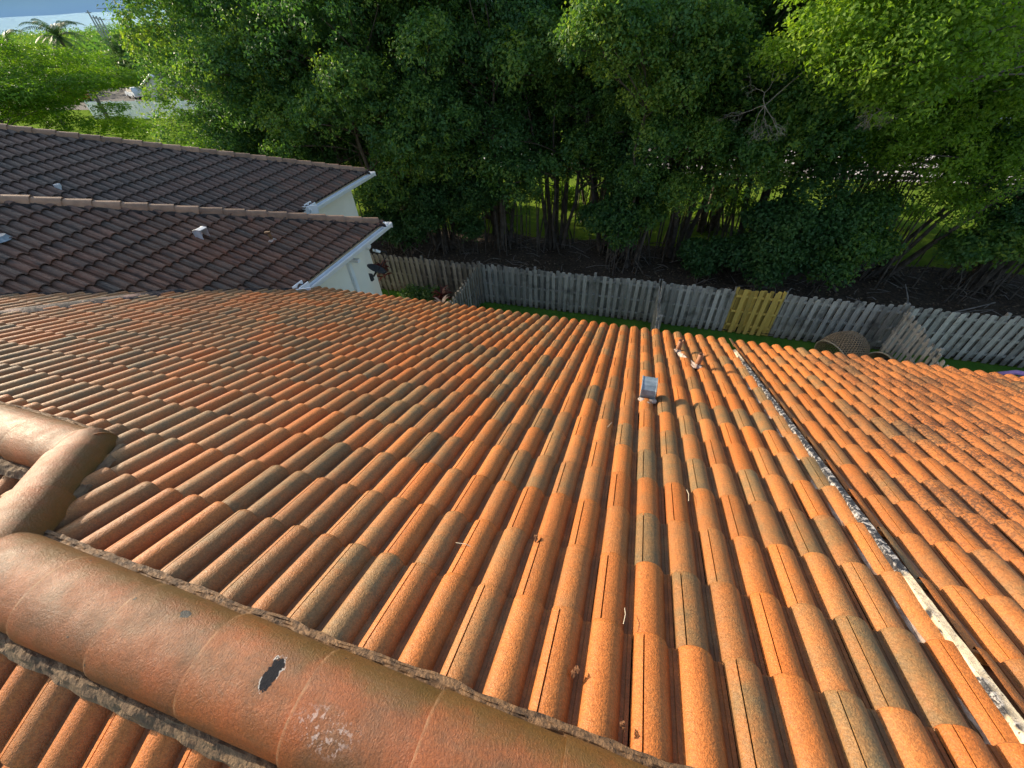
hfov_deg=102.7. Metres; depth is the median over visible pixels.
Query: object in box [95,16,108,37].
utility pole
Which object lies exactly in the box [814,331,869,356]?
wicker chair
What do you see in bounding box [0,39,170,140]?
feathery tree
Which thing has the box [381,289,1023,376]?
yard lawn
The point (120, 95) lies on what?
road
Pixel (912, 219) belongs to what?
shrub
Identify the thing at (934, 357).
wooden fence
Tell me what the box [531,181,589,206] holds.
shrub
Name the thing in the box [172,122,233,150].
young tree
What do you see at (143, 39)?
tree
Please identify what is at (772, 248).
shrub
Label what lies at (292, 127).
ficus tree
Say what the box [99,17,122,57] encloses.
utility pole
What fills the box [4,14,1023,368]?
ground
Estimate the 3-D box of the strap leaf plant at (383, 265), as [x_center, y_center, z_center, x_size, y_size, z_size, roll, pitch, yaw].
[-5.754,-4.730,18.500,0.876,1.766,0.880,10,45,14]
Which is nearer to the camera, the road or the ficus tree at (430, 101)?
the ficus tree at (430, 101)
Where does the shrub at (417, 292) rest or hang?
on the yard lawn at (808, 346)
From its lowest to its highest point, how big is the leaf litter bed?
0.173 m
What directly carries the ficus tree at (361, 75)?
on the ground at (582, 234)
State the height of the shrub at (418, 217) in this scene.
4.321 m
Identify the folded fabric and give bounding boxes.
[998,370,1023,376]
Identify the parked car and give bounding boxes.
[124,87,144,98]
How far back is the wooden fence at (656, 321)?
14.59 m
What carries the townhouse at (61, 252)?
on the yard lawn at (808, 346)
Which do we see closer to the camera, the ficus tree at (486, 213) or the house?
the ficus tree at (486, 213)
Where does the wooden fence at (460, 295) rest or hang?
on the yard lawn at (808, 346)
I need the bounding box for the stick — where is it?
[951,302,995,312]
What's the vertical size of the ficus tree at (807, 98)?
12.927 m
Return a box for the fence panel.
[722,286,787,335]
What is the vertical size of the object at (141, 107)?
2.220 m
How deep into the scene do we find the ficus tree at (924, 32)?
9.97 m
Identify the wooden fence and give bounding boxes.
[369,250,481,300]
[449,263,483,307]
[478,261,661,322]
[650,281,664,335]
[659,279,736,330]
[768,291,908,348]
[878,303,1023,367]
[879,306,948,367]
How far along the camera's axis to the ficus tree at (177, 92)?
17.15 m
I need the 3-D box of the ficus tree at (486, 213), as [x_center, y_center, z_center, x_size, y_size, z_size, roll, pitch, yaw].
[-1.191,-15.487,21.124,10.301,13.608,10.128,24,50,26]
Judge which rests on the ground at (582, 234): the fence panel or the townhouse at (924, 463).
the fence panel
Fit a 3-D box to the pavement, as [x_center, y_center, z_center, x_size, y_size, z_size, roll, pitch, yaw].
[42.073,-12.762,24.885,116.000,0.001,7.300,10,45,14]
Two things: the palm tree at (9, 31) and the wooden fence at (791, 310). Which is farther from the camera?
the palm tree at (9, 31)
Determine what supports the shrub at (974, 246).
on the ground at (582, 234)
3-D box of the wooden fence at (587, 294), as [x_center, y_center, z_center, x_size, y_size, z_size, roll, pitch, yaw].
[2.126,-3.807,16.867,7.400,1.880,0.210,10,45,14]
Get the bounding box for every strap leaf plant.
[375,260,391,295]
[431,285,451,303]
[434,294,449,302]
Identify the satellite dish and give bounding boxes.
[367,249,386,280]
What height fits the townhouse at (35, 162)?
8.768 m
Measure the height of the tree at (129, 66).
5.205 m
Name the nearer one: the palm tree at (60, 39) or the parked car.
the palm tree at (60, 39)
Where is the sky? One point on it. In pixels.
(14, 8)
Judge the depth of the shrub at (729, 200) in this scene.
22.86 m
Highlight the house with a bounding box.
[140,74,202,105]
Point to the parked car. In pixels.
(133, 92)
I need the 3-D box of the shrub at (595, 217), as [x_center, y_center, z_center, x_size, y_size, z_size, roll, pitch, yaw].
[5.056,-7.170,18.060,4.661,5.032,2.855,10,45,14]
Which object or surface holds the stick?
on the leaf litter bed
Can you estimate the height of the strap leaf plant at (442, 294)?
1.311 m
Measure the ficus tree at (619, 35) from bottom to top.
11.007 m
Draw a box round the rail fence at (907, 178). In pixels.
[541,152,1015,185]
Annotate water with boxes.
[0,9,168,34]
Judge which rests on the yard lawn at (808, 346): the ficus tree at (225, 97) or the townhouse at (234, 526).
the townhouse at (234, 526)
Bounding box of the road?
[47,88,198,109]
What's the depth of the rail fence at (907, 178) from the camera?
25.65 m
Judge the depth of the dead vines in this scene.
18.07 m
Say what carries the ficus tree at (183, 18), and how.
on the ground at (582, 234)
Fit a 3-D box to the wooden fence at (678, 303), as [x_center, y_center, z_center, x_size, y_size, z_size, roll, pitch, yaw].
[6.891,-2.978,15.641,2.680,1.880,0.223,10,45,14]
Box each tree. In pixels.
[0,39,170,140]
[2,29,61,122]
[18,18,110,124]
[97,0,361,164]
[105,33,153,79]
[126,62,152,90]
[130,27,161,64]
[140,0,313,158]
[164,0,382,215]
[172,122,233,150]
[206,0,443,253]
[269,0,544,256]
[288,1,413,209]
[364,0,577,255]
[395,0,564,226]
[448,0,665,255]
[513,0,763,258]
[518,0,684,222]
[546,0,770,276]
[575,0,830,262]
[650,1,888,237]
[660,0,998,274]
[713,0,1023,294]
[780,2,1013,224]
[916,5,1023,300]
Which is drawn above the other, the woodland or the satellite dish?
the woodland
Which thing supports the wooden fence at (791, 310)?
on the ground at (582, 234)
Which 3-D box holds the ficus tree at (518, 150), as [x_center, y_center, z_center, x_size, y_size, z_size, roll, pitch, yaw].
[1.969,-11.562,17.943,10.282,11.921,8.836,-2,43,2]
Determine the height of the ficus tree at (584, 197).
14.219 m
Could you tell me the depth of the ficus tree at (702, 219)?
21.58 m
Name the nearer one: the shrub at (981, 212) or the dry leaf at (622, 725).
the dry leaf at (622, 725)
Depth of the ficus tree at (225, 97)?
16.08 m
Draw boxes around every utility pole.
[85,10,108,49]
[92,15,117,58]
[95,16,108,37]
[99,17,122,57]
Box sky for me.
[0,0,158,17]
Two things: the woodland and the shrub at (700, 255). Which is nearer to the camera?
the shrub at (700, 255)
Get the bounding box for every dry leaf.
[571,665,579,678]
[620,721,625,731]
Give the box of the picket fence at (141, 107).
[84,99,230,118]
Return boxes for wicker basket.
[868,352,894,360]
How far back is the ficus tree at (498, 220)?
15.88 m
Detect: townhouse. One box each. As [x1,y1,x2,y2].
[0,123,381,295]
[0,194,392,313]
[0,286,1023,767]
[729,338,1023,719]
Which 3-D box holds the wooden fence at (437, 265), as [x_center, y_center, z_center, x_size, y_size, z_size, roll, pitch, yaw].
[-6.458,-5.292,19.067,10.670,1.880,0.205,10,45,14]
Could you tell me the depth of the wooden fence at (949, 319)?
13.49 m
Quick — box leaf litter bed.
[369,229,1023,364]
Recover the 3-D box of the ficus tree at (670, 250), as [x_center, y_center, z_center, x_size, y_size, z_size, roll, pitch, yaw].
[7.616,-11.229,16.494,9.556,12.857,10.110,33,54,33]
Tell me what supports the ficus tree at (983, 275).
on the ground at (582, 234)
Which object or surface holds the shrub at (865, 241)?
on the ground at (582, 234)
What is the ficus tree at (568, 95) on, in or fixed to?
on the ground at (582, 234)
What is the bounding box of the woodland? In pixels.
[0,1,496,75]
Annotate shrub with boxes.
[359,174,455,257]
[398,282,439,301]
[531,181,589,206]
[574,161,691,270]
[675,235,736,283]
[687,178,754,213]
[719,195,849,290]
[792,185,913,295]
[867,187,937,223]
[932,214,1023,303]
[966,199,1011,223]
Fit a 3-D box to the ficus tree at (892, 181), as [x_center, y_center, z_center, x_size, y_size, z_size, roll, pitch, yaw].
[16.340,-12.533,16.536,10.704,13.865,10.118,7,44,11]
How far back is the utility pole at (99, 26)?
140.77 m
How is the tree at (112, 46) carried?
on the ground at (582, 234)
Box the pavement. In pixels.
[479,152,1020,183]
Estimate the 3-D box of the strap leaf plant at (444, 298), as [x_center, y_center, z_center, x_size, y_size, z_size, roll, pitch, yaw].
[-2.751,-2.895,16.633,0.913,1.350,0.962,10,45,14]
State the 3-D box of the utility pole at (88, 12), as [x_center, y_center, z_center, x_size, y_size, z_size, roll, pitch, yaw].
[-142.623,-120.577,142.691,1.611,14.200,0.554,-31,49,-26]
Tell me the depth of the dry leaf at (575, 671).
1.38 m
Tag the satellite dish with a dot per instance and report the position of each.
(377, 268)
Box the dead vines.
[381,231,1023,347]
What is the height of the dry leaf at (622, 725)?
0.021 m

